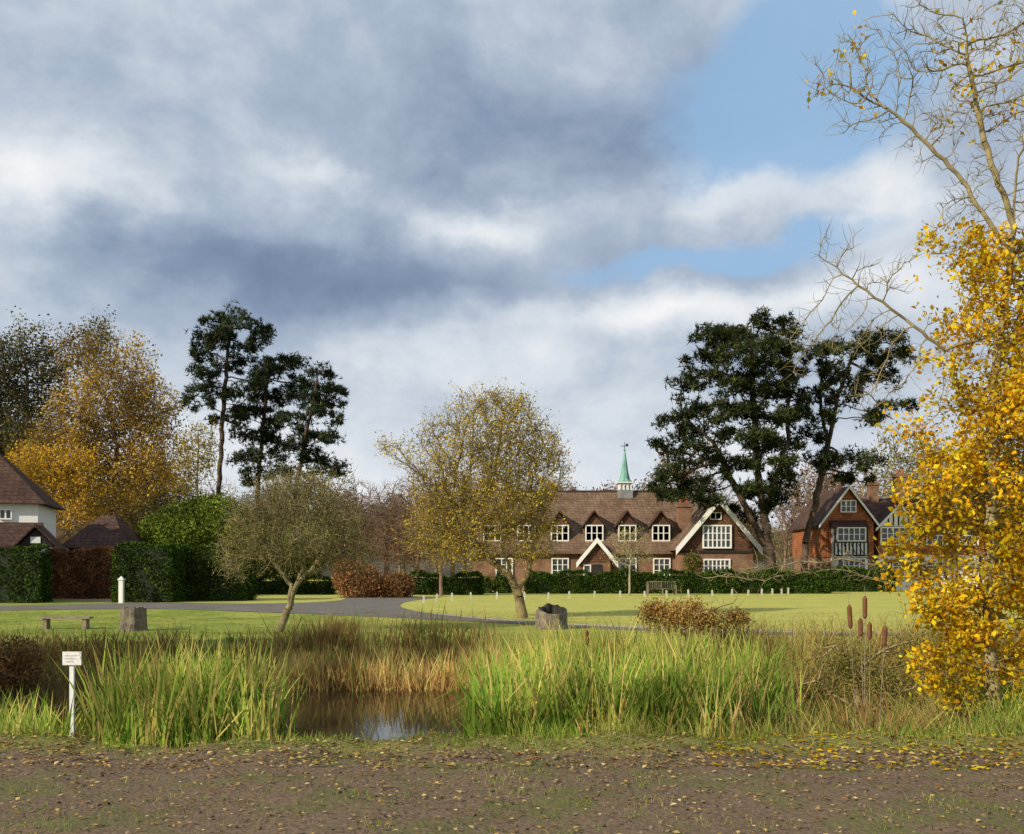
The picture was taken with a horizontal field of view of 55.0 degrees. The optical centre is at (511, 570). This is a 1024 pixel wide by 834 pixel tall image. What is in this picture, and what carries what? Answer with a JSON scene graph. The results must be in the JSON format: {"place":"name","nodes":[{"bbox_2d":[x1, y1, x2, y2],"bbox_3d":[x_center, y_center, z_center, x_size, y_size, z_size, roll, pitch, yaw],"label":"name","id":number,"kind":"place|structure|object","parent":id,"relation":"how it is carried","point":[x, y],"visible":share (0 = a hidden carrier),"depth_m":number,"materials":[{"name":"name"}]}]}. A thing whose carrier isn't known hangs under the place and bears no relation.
{"place":"outdoors","nodes":[
{"label":"outdoors","id":0,"kind":"place"},
{"bbox_2d":[53,599,154,602],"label":"footpath","id":1,"kind":"structure","parent":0,"point":[102,600],"depth_m":55.67,"materials":[{"name":"grey asphalt"}]},
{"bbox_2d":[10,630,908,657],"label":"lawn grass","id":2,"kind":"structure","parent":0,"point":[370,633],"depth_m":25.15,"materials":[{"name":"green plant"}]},
{"bbox_2d":[0,678,957,748],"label":"pond water","id":3,"kind":"structure","parent":0,"point":[381,714],"depth_m":14.06,"materials":[{"name":"black liquid"}]},
{"bbox_2d":[0,577,1023,833],"bbox_3d":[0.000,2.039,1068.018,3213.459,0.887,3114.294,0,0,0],"label":"ground","id":4,"kind":"structure","parent":0,"point":[780,607],"depth_m":8.05,"materials":[{"name":"green plant"}]},
{"bbox_2d":[0,633,48,688],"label":"bramble bush","id":5,"kind":"object","parent":4,"relation":"on","point":[12,666],"visible":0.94,"depth_m":16.92,"materials":[{"name":"brown plant"}]},
{"bbox_2d":[0,543,53,602],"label":"garden hedge","id":6,"kind":"object","parent":4,"relation":"on","point":[26,576],"visible":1,"depth_m":51.62,"materials":[{"name":"green plant"}]},
{"bbox_2d":[0,453,66,551],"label":"white cottage","id":7,"kind":"structure","parent":4,"relation":"on","point":[29,507],"depth_m":55.76,"materials":[{"name":"paint"}]},
{"bbox_2d":[0,509,40,542],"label":"windows","id":8,"kind":"structure","parent":7,"relation":"in","point":[5,514],"depth_m":55.50,"materials":[{"name":"white glass"}]},
{"bbox_2d":[0,686,97,737],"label":"reed bed","id":9,"kind":"object","parent":4,"relation":"on","point":[20,716],"visible":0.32,"depth_m":11.75,"materials":[{"name":"green plant"}]},
{"bbox_2d":[0,304,119,476],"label":"tall tree","id":10,"kind":"object","parent":4,"relation":"on","point":[45,376],"visible":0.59,"depth_m":79.37,"materials":[{"name":"green plant"}]},
{"bbox_2d":[4,439,118,534],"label":"maple tree","id":11,"kind":"object","parent":4,"relation":"on","point":[40,470],"visible":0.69,"depth_m":69.63,"materials":[{"name":"orange plant"}]},
{"bbox_2d":[0,712,130,746],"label":"bank grass","id":12,"kind":"structure","parent":4,"relation":"on","point":[31,728],"depth_m":9.78,"materials":[{"name":"green plant"}]},
{"bbox_2d":[38,616,93,628],"bbox_3d":[-13.003,1.530,28.693,1.470,0.380,0.320,0,0,0],"label":"plank bench","id":13,"kind":"object","parent":4,"relation":"on","point":[46,621],"visible":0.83,"depth_m":28.57,"materials":[{"name":"brown wood"}]},
{"bbox_2d":[62,652,81,737],"bbox_3d":[-5.191,1.678,11.629,0.220,1.443,0.063,0,0,0],"label":"pond warning sign","id":14,"kind":"object","parent":4,"relation":"on","point":[68,658],"visible":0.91,"depth_m":11.62,"materials":[{"name":"white paint"}]},
{"bbox_2d":[49,545,116,598],"bbox_3d":[-26.165,0.097,59.684,5.062,3.328,2.120,0,0,0],"label":"beech hedge","id":15,"kind":"object","parent":4,"relation":"on","point":[82,575],"visible":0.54,"depth_m":59.02,"materials":[{"name":"brown plant"}]},
{"bbox_2d":[5,317,195,524],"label":"oak tree","id":16,"kind":"object","parent":4,"relation":"on","point":[140,399],"visible":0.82,"depth_m":75.10,"materials":[{"name":"orange plant"}]},
{"bbox_2d":[62,515,145,553],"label":"garden outbuilding","id":17,"kind":"structure","parent":4,"relation":"on","point":[108,530],"depth_m":62.56,"materials":[{"name":"tile"}]},
{"bbox_2d":[117,576,124,602],"bbox_3d":[-20.452,1.000,51.510,0.300,1.440,0.300,0,0,0],"label":"gate post","id":18,"kind":"object","parent":4,"relation":"on","point":[121,579],"visible":0.86,"depth_m":51.40,"materials":[{"name":"white paint"}]},
{"bbox_2d":[118,606,147,630],"bbox_3d":[-10.775,1.361,27.941,0.797,0.717,0.785,0,0,34],"label":"tree stump","id":19,"kind":"object","parent":4,"relation":"on","point":[137,616],"visible":0.93,"depth_m":27.66,"materials":[{"name":"brown wood"}]},
{"bbox_2d":[109,539,196,602],"bbox_3d":[-19.746,0.022,54.628,3.517,3.456,5.063,0,0,0],"label":"yew hedge","id":20,"kind":"object","parent":4,"relation":"on","point":[151,572],"visible":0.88,"depth_m":52.62,"materials":[{"name":"green plant"}]},
{"bbox_2d":[17,628,312,747],"bbox_3d":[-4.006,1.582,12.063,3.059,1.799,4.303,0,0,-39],"label":"reed bed","id":21,"kind":"object","parent":4,"relation":"on","point":[197,703],"visible":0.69,"depth_m":11.32,"materials":[{"name":"green plant"}]},
{"bbox_2d":[0,619,364,686],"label":"dry reed bed","id":22,"kind":"object","parent":4,"relation":"on","point":[51,650],"visible":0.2,"depth_m":18.54,"materials":[{"name":"brown plant"}]},
{"bbox_2d":[159,412,228,503],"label":"birch tree","id":23,"kind":"object","parent":4,"relation":"on","point":[189,474],"visible":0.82,"depth_m":83.79,"materials":[{"name":"brown plant"}]},
{"bbox_2d":[134,490,263,561],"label":"laurel shrub","id":24,"kind":"object","parent":4,"relation":"on","point":[196,517],"visible":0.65,"depth_m":65.17,"materials":[{"name":"green plant"}]},
{"bbox_2d":[183,542,258,600],"bbox_3d":[-16.861,0.079,56.178,4.317,3.354,3.193,0,0,0],"label":"yew hedge","id":25,"kind":"object","parent":4,"relation":"on","point":[202,584],"visible":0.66,"depth_m":55.12,"materials":[{"name":"green plant"}]},
{"bbox_2d":[177,301,277,511],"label":"pine tree","id":26,"kind":"object","parent":4,"relation":"on","point":[223,332],"visible":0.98,"depth_m":94.51,"materials":[{"name":"green plant"}]},
{"bbox_2d":[224,351,312,578],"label":"pine tree","id":27,"kind":"object","parent":4,"relation":"on","point":[270,367],"visible":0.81,"depth_m":97.71,"materials":[{"name":"green plant"}]},
{"bbox_2d":[245,516,331,580],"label":"laurel shrub","id":28,"kind":"object","parent":4,"relation":"on","point":[275,571],"visible":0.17,"depth_m":71.36,"materials":[{"name":"green plant"}]},
{"bbox_2d":[253,573,335,594],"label":"boundary hedge","id":29,"kind":"object","parent":4,"relation":"on","point":[280,586],"visible":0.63,"depth_m":70.07,"materials":[{"name":"green plant"}]},
{"bbox_2d":[204,457,391,631],"bbox_3d":[-6.051,-0.693,27.129,4.415,4.876,4.194,0,0,41],"label":"apple tree","id":30,"kind":"object","parent":4,"relation":"on","point":[296,532],"visible":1,"depth_m":26.95,"materials":[{"name":"green plant"}]},
{"bbox_2d":[266,360,352,575],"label":"pine tree","id":31,"kind":"object","parent":4,"relation":"on","point":[318,406],"visible":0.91,"depth_m":92.94,"materials":[{"name":"green plant"}]},
{"bbox_2d":[329,555,386,597],"bbox_3d":[-9.536,0.448,62.017,4.120,2.830,2.869,0,0,0],"label":"rust shrub","id":32,"kind":"object","parent":4,"relation":"on","point":[342,587],"visible":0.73,"depth_m":61.49,"materials":[{"name":"brown plant"}]},
{"bbox_2d":[224,601,518,692],"bbox_3d":[-2.117,1.486,17.446,5.935,1.994,3.336,0,0,0],"label":"dry reed bed","id":33,"kind":"object","parent":4,"relation":"on","point":[407,666],"visible":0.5,"depth_m":17.50,"materials":[{"name":"beige plant"}]},
{"bbox_2d":[265,726,487,741],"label":"bank grass","id":34,"kind":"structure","parent":4,"relation":"on","point":[356,737],"depth_m":9.64,"materials":[{"name":"green plant"}]},
{"bbox_2d":[373,569,418,597],"bbox_3d":[-7.350,0.851,61.990,2.969,1.931,2.275,0,0,0],"label":"rust shrub","id":35,"kind":"object","parent":4,"relation":"on","point":[402,585],"visible":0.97,"depth_m":61.54,"materials":[{"name":"brown plant"}]},
{"bbox_2d":[363,505,478,595],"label":"young tree","id":36,"kind":"object","parent":4,"relation":"on","point":[415,567],"visible":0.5,"depth_m":65.87,"materials":[{"name":"brown plant"}]},
{"bbox_2d":[3,639,871,679],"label":"bank grass","id":37,"kind":"structure","parent":4,"relation":"on","point":[213,647],"depth_m":19.58,"materials":[{"name":"green plant"}]},
{"bbox_2d":[408,569,484,594],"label":"boundary hedge","id":38,"kind":"object","parent":4,"relation":"on","point":[453,584],"visible":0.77,"depth_m":69.05,"materials":[{"name":"green plant"}]},
{"bbox_2d":[374,377,579,618],"bbox_3d":[-1.228,-2.646,34.817,7.149,8.768,4.442,0,0,-15],"label":"hawthorn tree","id":39,"kind":"object","parent":4,"relation":"on","point":[487,482],"visible":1,"depth_m":34.66,"materials":[{"name":"yellow plant"}]},
{"bbox_2d":[483,570,516,592],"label":"dark shrub","id":40,"kind":"object","parent":4,"relation":"on","point":[501,584],"visible":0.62,"depth_m":73.63,"materials":[{"name":"green plant"}]},
{"bbox_2d":[0,612,1021,657],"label":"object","id":41,"kind":"object","parent":4,"relation":"on","point":[388,622],"visible":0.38,"depth_m":31.76,"materials":[{"name":"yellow plant"}]},
{"bbox_2d":[0,405,1023,589],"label":"distant tree mass","id":42,"kind":"object","parent":4,"relation":"on","point":[393,499],"visible":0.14,"depth_m":107.47,"materials":[{"name":"brown plant"}]},
{"bbox_2d":[0,730,1023,768],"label":"leaf litter","id":43,"kind":"object","parent":4,"relation":"on","point":[484,743],"visible":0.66,"depth_m":8.96,"materials":[{"name":"brown plant"}]},
{"bbox_2d":[0,726,1023,755],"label":"bank grass","id":44,"kind":"structure","parent":4,"relation":"on","point":[452,738],"depth_m":9.48,"materials":[{"name":"plant"}]},
{"bbox_2d":[0,759,1023,833],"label":"leaf litter","id":45,"kind":"object","parent":4,"relation":"on","point":[439,827],"visible":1,"depth_m":7.44,"materials":[{"name":"brown plant"}]},
{"bbox_2d":[2,736,1023,833],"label":"soil clods","id":46,"kind":"object","parent":4,"relation":"on","point":[523,810],"visible":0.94,"depth_m":7.70,"materials":[{"name":"brown soil"}]},
{"bbox_2d":[535,603,568,629],"bbox_3d":[1.153,1.338,28.698,0.975,0.763,0.984,0,0,34],"label":"tree stump","id":47,"kind":"object","parent":4,"relation":"on","point":[559,613],"visible":0.86,"depth_m":28.45,"materials":[{"name":"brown wood"}]},
{"bbox_2d":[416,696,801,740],"bbox_3d":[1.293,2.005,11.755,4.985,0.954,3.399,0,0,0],"label":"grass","id":48,"kind":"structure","parent":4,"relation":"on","point":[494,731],"depth_m":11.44,"materials":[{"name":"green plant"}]},
{"bbox_2d":[248,595,971,735],"bbox_3d":[-0.020,1.321,12.098,9.675,2.294,4.505,0,0,43],"label":"bulrush clump","id":49,"kind":"object","parent":4,"relation":"on","point":[869,631],"visible":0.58,"depth_m":10.58,"materials":[{"name":"brown plant"}]},
{"bbox_2d":[473,505,753,590],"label":"walls","id":50,"kind":"structure","parent":4,"relation":"on","point":[741,540],"depth_m":82.00,"materials":[{"name":"red brick"}]},
{"bbox_2d":[469,481,762,567],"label":"roof","id":51,"kind":"structure","parent":50,"relation":"on","point":[609,509],"depth_m":83.28,"materials":[{"name":"tile"}]},
{"bbox_2d":[616,442,633,497],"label":"spire","id":52,"kind":"structure","parent":51,"relation":"on","point":[624,478],"depth_m":86.10,"materials":[{"name":"teal paint"}]},
{"bbox_2d":[483,512,752,574],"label":"windows","id":53,"kind":"structure","parent":50,"relation":"attached to","point":[716,536],"depth_m":81.86,"materials":[{"name":"white glass"}]},
{"bbox_2d":[419,609,828,739],"bbox_3d":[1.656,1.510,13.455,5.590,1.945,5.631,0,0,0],"label":"reed bed","id":54,"kind":"object","parent":4,"relation":"on","point":[657,666],"visible":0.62,"depth_m":11.81,"materials":[{"name":"green plant"}]},
{"bbox_2d":[599,524,656,595],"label":"young tree","id":55,"kind":"object","parent":4,"relation":"on","point":[630,557],"visible":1,"depth_m":65.95,"materials":[{"name":"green plant"}]},
{"bbox_2d":[646,581,676,594],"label":"park bench","id":56,"kind":"object","parent":4,"relation":"on","point":[674,587],"visible":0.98,"depth_m":67.84,"materials":[{"name":"brown wood"}]},
{"bbox_2d":[433,613,917,633],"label":"kerb","id":57,"kind":"structure","parent":4,"relation":"on","point":[608,625],"depth_m":30.34,"materials":[{"name":"concrete"}]},
{"bbox_2d":[524,567,831,593],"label":"front hedge","id":58,"kind":"object","parent":4,"relation":"on","point":[604,582],"visible":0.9,"depth_m":72.56,"materials":[{"name":"green plant"}]},
{"bbox_2d":[682,549,703,573],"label":"garden shrub","id":59,"kind":"object","parent":4,"relation":"on","point":[696,562],"visible":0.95,"depth_m":76.56,"materials":[{"name":"green plant"}]},
{"bbox_2d":[635,582,756,642],"bbox_3d":[3.467,0.947,18.481,2.350,1.548,1.116,0,0,0],"label":"rose bush","id":60,"kind":"object","parent":4,"relation":"on","point":[657,612],"visible":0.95,"depth_m":18.40,"materials":[{"name":"brown plant"}]},
{"bbox_2d":[645,304,824,574],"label":"pine tree","id":61,"kind":"object","parent":4,"relation":"on","point":[739,343],"visible":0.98,"depth_m":75.92,"materials":[{"name":"green plant"}]},
{"bbox_2d":[458,711,1023,741],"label":"bank grass","id":62,"kind":"structure","parent":4,"relation":"on","point":[997,729],"depth_m":9.82,"materials":[{"name":"green plant"}]},
{"bbox_2d":[745,565,813,574],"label":"garden shrub","id":63,"kind":"object","parent":4,"relation":"on","point":[793,570],"visible":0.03,"depth_m":76.36,"materials":[{"name":"green plant"}]},
{"bbox_2d":[678,616,1023,741],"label":"dry grass","id":64,"kind":"structure","parent":4,"relation":"on","point":[920,701],"depth_m":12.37,"materials":[{"name":"green plant"}]},
{"bbox_2d":[790,324,922,571],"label":"pine tree","id":65,"kind":"object","parent":4,"relation":"on","point":[824,460],"visible":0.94,"depth_m":78.55,"materials":[{"name":"green plant"}]},
{"bbox_2d":[819,564,896,591],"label":"front hedge","id":66,"kind":"object","parent":4,"relation":"on","point":[852,584],"visible":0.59,"depth_m":79.06,"materials":[{"name":"green plant"}]},
{"bbox_2d":[697,0,1023,722],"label":"field maple tree","id":67,"kind":"object","parent":4,"relation":"on","point":[966,458],"visible":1,"depth_m":11.95,"materials":[{"name":"yellow plant"}]},
{"bbox_2d":[781,622,948,713],"bbox_3d":[4.832,1.565,13.516,2.546,1.792,1.369,0,0,0],"label":"bramble bush","id":68,"kind":"object","parent":4,"relation":"on","point":[844,673],"visible":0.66,"depth_m":13.45,"materials":[{"name":"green plant"}]},
{"bbox_2d":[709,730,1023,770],"bbox_3d":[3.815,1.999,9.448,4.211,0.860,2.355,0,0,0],"label":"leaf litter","id":69,"kind":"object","parent":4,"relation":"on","point":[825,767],"visible":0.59,"depth_m":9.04,"materials":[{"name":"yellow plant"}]},
{"bbox_2d":[792,490,983,589],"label":"walls","id":70,"kind":"structure","parent":4,"relation":"on","point":[821,540],"depth_m":86.40,"materials":[{"name":"red brick"}]},
{"bbox_2d":[788,469,984,531],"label":"roof","id":71,"kind":"structure","parent":70,"relation":"on","point":[874,506],"depth_m":89.15,"materials":[{"name":"tile"}]},
{"bbox_2d":[834,500,980,588],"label":"windows","id":72,"kind":"structure","parent":70,"relation":"attached to","point":[852,535],"depth_m":85.08,"materials":[{"name":"white glass"}]},
{"bbox_2d":[0,597,1023,636],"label":"road","id":73,"kind":"structure","parent":0,"point":[346,606],"depth_m":45.01,"materials":[{"name":"grey asphalt"}]},
{"bbox_2d":[0,0,1023,531],"label":"sky","id":74,"kind":"structure","parent":0,"point":[550,197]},
{"bbox_2d":[66,531,1022,576],"bbox_3d":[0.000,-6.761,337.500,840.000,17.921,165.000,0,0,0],"label":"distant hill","id":75,"kind":"structure","parent":0,"point":[408,570],"depth_m":263.56,"materials":[{"name":"green plant"}]},
{"bbox_2d":[690,605,1023,699],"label":"dry grass","id":76,"kind":"structure","parent":0,"point":[802,651],"depth_m":17.97,"materials":[{"name":"beige plant"}]}
]}

